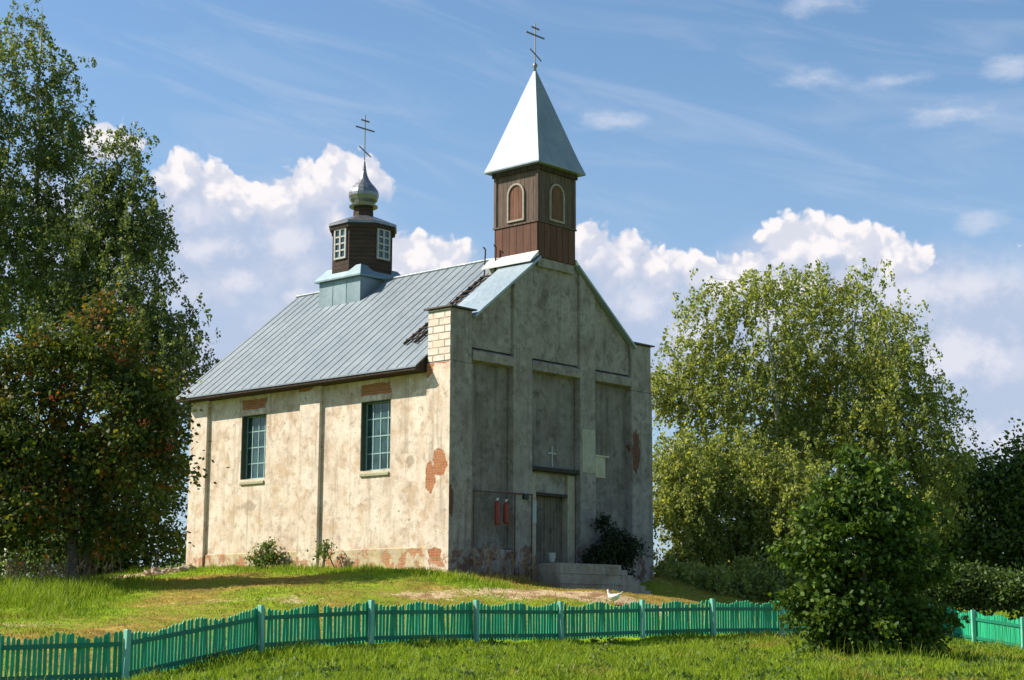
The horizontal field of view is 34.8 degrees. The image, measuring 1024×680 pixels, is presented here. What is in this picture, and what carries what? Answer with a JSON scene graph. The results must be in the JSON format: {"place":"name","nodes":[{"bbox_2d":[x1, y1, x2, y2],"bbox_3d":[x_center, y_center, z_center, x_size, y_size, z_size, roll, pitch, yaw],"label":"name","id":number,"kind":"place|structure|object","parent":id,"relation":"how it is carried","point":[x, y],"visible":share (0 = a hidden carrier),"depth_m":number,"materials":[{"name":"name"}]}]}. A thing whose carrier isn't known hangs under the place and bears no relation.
{"place":"outdoors","nodes":[
{"label":"outdoors","id":0,"kind":"place"},
{"bbox_2d":[0,561,1020,679],"bbox_3d":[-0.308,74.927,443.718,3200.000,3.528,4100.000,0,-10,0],"label":"ground","id":1,"kind":"structure","parent":0,"point":[664,586],"depth_m":45.53,"materials":[{"name":"green plant"}]},
{"bbox_2d":[0,0,112,577],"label":"birch tree","id":2,"kind":"object","parent":1,"relation":"on","point":[41,156],"visible":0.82,"depth_m":69.73,"materials":[{"name":"green plant"}]},
{"bbox_2d":[5,550,159,585],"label":"tall weeds","id":3,"kind":"object","parent":1,"relation":"on","point":[46,565],"visible":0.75,"depth_m":49.66,"materials":[{"name":"green plant"}]},
{"bbox_2d":[0,409,189,578],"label":"bush","id":4,"kind":"object","parent":1,"relation":"on","point":[174,500],"visible":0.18,"depth_m":61.83,"materials":[{"name":"green plant"}]},
{"bbox_2d":[0,277,229,586],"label":"rowan tree","id":5,"kind":"object","parent":1,"relation":"on","point":[34,453],"visible":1,"depth_m":50.10,"materials":[{"name":"green plant"}]},
{"bbox_2d":[13,121,220,469],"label":"birch tree","id":6,"kind":"object","parent":1,"relation":"on","point":[82,257],"visible":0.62,"depth_m":66.47,"materials":[{"name":"green plant"}]},
{"bbox_2d":[143,569,151,575],"bbox_3d":[-12.749,8.169,57.296,0.393,0.210,0.435,6,-23,7],"label":"rubble stone","id":7,"kind":"object","parent":1,"relation":"on","point":[147,572],"visible":0.81,"depth_m":57.20,"materials":[{"name":"beige stone"}]},
{"bbox_2d":[150,568,162,575],"bbox_3d":[-12.387,8.112,57.016,0.574,0.253,0.372,23,1,-1],"label":"rubble stone","id":8,"kind":"object","parent":1,"relation":"on","point":[158,572],"visible":0.77,"depth_m":56.93,"materials":[{"name":"beige stone"}]},
{"bbox_2d":[174,566,185,572],"bbox_3d":[-11.604,8.039,57.131,0.318,0.217,0.482,-11,9,40],"label":"rubble stone","id":9,"kind":"object","parent":1,"relation":"on","point":[178,569],"visible":0.89,"depth_m":57.04,"materials":[{"name":"beige stone"}]},
{"bbox_2d":[187,564,195,570],"bbox_3d":[-11.217,8.000,57.224,0.325,0.259,0.324,4,-10,-19],"label":"rubble stone","id":10,"kind":"object","parent":1,"relation":"on","point":[190,566],"visible":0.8,"depth_m":57.11,"materials":[{"name":"beige stone"}]},
{"bbox_2d":[244,536,284,567],"bbox_3d":[-8.446,7.309,55.719,1.129,1.225,1.490,7,-12,-36],"label":"wall sapling","id":11,"kind":"object","parent":1,"relation":"on","point":[269,557],"visible":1,"depth_m":55.63,"materials":[{"name":"green plant"}]},
{"bbox_2d":[306,538,337,567],"bbox_3d":[-6.269,7.095,53.751,1.033,1.178,0.819,0,-10,0],"label":"wall sapling","id":12,"kind":"object","parent":1,"relation":"on","point":[325,550],"visible":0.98,"depth_m":53.76,"materials":[{"name":"green plant"}]},
{"bbox_2d":[176,23,654,583],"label":"church","id":13,"kind":"structure","parent":1,"relation":"on","point":[346,421],"depth_m":55.88,"materials":[{"name":"beige paint"}]},
{"bbox_2d":[239,409,266,485],"bbox_3d":[-9.077,3.812,57.867,1.400,2.640,0.348,-8,-13,41],"label":"window","id":14,"kind":"structure","parent":13,"relation":"in","point":[253,450],"depth_m":58.10,"materials":[{"name":"glass"}]},
{"bbox_2d":[359,394,390,476],"bbox_3d":[-4.411,3.163,53.729,1.460,2.660,0.348,-8,-13,41],"label":"window","id":15,"kind":"structure","parent":13,"relation":"in","point":[376,415],"depth_m":53.95,"materials":[{"name":"glass"}]},
{"bbox_2d":[403,245,496,344],"bbox_3d":[-2.056,-1.568,55.300,3.600,3.848,0.606,8,-13,-40],"label":"roof ladder","id":16,"kind":"object","parent":13,"relation":"attached to","point":[455,300],"visible":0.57,"depth_m":55.64,"materials":[{"name":"brown wood"}]},
{"bbox_2d":[536,496,561,562],"bbox_3d":[1.185,6.380,54.853,0.123,2.215,1.570,-8,-13,41],"label":"door","id":17,"kind":"structure","parent":13,"relation":"in","point":[549,509],"depth_m":54.93,"materials":[{"name":"wood"}]},
{"bbox_2d":[0,534,985,601],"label":"wood","id":18,"kind":"object","parent":1,"relation":"on","point":[174,565],"visible":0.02,"depth_m":112.19,"materials":[{"name":"green plant"}]},
{"bbox_2d":[473,490,532,576],"bbox_3d":[-0.277,6.228,52.506,0.042,2.701,2.860,-8,-13,41],"label":"pipe frame","id":19,"kind":"object","parent":1,"relation":"on","point":[514,520],"visible":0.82,"depth_m":52.87,"materials":[{"name":"metal"}]},
{"bbox_2d":[494,498,499,524],"bbox_3d":[-0.476,5.406,52.325,0.174,1.040,0.174,1,-10,-3],"label":"fire extinguisher","id":20,"kind":"object","parent":19,"relation":"hanging from","point":[497,512],"visible":1,"depth_m":52.24,"materials":[{"name":"red metal"}]},
{"bbox_2d":[503,499,508,523],"bbox_3d":[-0.196,5.430,52.638,0.174,0.980,0.174,1,-10,-3],"label":"fire extinguisher","id":21,"kind":"object","parent":19,"relation":"hanging from","point":[505,513],"visible":1,"depth_m":52.55,"materials":[{"name":"red metal"}]},
{"bbox_2d":[470,542,538,582],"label":"dead stalks","id":22,"kind":"object","parent":1,"relation":"on","point":[512,561],"visible":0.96,"depth_m":51.68,"materials":[{"name":"plant"}]},
{"bbox_2d":[0,599,1023,679],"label":"picket fence","id":23,"kind":"object","parent":1,"relation":"on","point":[466,618],"visible":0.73,"depth_m":37.82,"materials":[{"name":"paint"}]},
{"bbox_2d":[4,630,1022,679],"bbox_3d":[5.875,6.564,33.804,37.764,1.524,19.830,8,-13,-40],"label":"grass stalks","id":24,"kind":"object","parent":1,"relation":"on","point":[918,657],"depth_m":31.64,"materials":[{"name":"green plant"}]},
{"bbox_2d":[532,563,650,594],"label":"entrance steps","id":25,"kind":"structure","parent":1,"relation":"on","point":[571,576],"depth_m":53.44,"materials":[{"name":"concrete"}]},
{"bbox_2d":[548,553,555,561],"bbox_3d":[1.316,7.164,53.744,0.301,0.310,0.280,2,-10,-8],"label":"enamel pot","id":26,"kind":"object","parent":25,"relation":"on","point":[551,557],"visible":1,"depth_m":53.65,"materials":[{"name":"white metal"}]},
{"bbox_2d":[606,588,622,602],"bbox_3d":[2.919,7.283,46.424,0.480,0.443,0.283,-5,-11,28],"label":"hen","id":27,"kind":"object","parent":1,"relation":"on","point":[613,597],"visible":1,"depth_m":46.37,"materials":[{"name":"white"}]},
{"bbox_2d":[578,511,651,578],"bbox_3d":[3.720,7.278,55.922,1.417,2.783,3.178,-9,-13,43],"label":"bush","id":28,"kind":"object","parent":1,"relation":"on","point":[616,546],"visible":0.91,"depth_m":55.68,"materials":[{"name":"green plant"}]},
{"bbox_2d":[652,426,755,597],"bbox_3d":[6.812,6.699,61.755,4.365,7.469,8.803,0,-10,0],"label":"young birch","id":29,"kind":"object","parent":1,"relation":"on","point":[680,493],"visible":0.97,"depth_m":62.80,"materials":[{"name":"green plant"}]},
{"bbox_2d":[688,422,782,598],"bbox_3d":[9.035,6.799,62.745,4.500,7.525,8.864,0,-10,0],"label":"young birch","id":30,"kind":"object","parent":1,"relation":"on","point":[724,471],"visible":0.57,"depth_m":63.91,"materials":[{"name":"green plant"}]},
{"bbox_2d":[650,259,845,518],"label":"birch tree","id":31,"kind":"object","parent":1,"relation":"on","point":[703,401],"visible":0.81,"depth_m":72.14,"materials":[{"name":"green plant"}]},
{"bbox_2d":[732,431,846,603],"bbox_3d":[10.315,6.815,61.617,4.346,7.093,9.474,-2,-10,14],"label":"young birch","id":32,"kind":"object","parent":1,"relation":"on","point":[794,480],"visible":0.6,"depth_m":62.91,"materials":[{"name":"green plant"}]},
{"bbox_2d":[741,257,926,539],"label":"birch tree","id":33,"kind":"object","parent":1,"relation":"on","point":[843,295],"visible":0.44,"depth_m":74.35,"materials":[{"name":"green plant"}]},
{"bbox_2d":[756,442,970,657],"bbox_3d":[8.034,4.829,37.358,4.588,5.071,3.071,-3,-10,20],"label":"maple bush","id":34,"kind":"object","parent":1,"relation":"on","point":[837,593],"visible":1,"depth_m":36.82,"materials":[{"name":"green plant"}]},
{"bbox_2d":[806,287,994,566],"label":"birch tree","id":35,"kind":"object","parent":1,"relation":"on","point":[930,476],"visible":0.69,"depth_m":70.67,"materials":[{"name":"green plant"}]},
{"bbox_2d":[916,439,993,601],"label":"broadleaf tree","id":36,"kind":"object","parent":1,"relation":"on","point":[961,499],"visible":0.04,"depth_m":75.41,"materials":[{"name":"green plant"}]},
{"bbox_2d":[896,551,1023,619],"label":"bush","id":37,"kind":"object","parent":1,"relation":"on","point":[997,591],"visible":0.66,"depth_m":60.79,"materials":[{"name":"green plant"}]},
{"bbox_2d":[931,417,1023,605],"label":"broadleaf tree","id":38,"kind":"object","parent":1,"relation":"on","point":[1003,496],"visible":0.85,"depth_m":72.85,"materials":[{"name":"green plant"}]},
{"bbox_2d":[0,0,1023,576],"label":"sky","id":39,"kind":"structure","parent":0,"point":[722,139],"materials":[{"name":"blue"}]},
{"bbox_2d":[16,627,1023,679],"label":"grass","id":40,"kind":"structure","parent":0,"point":[316,651],"depth_m":32.70,"materials":[{"name":"green plant"}]}
]}

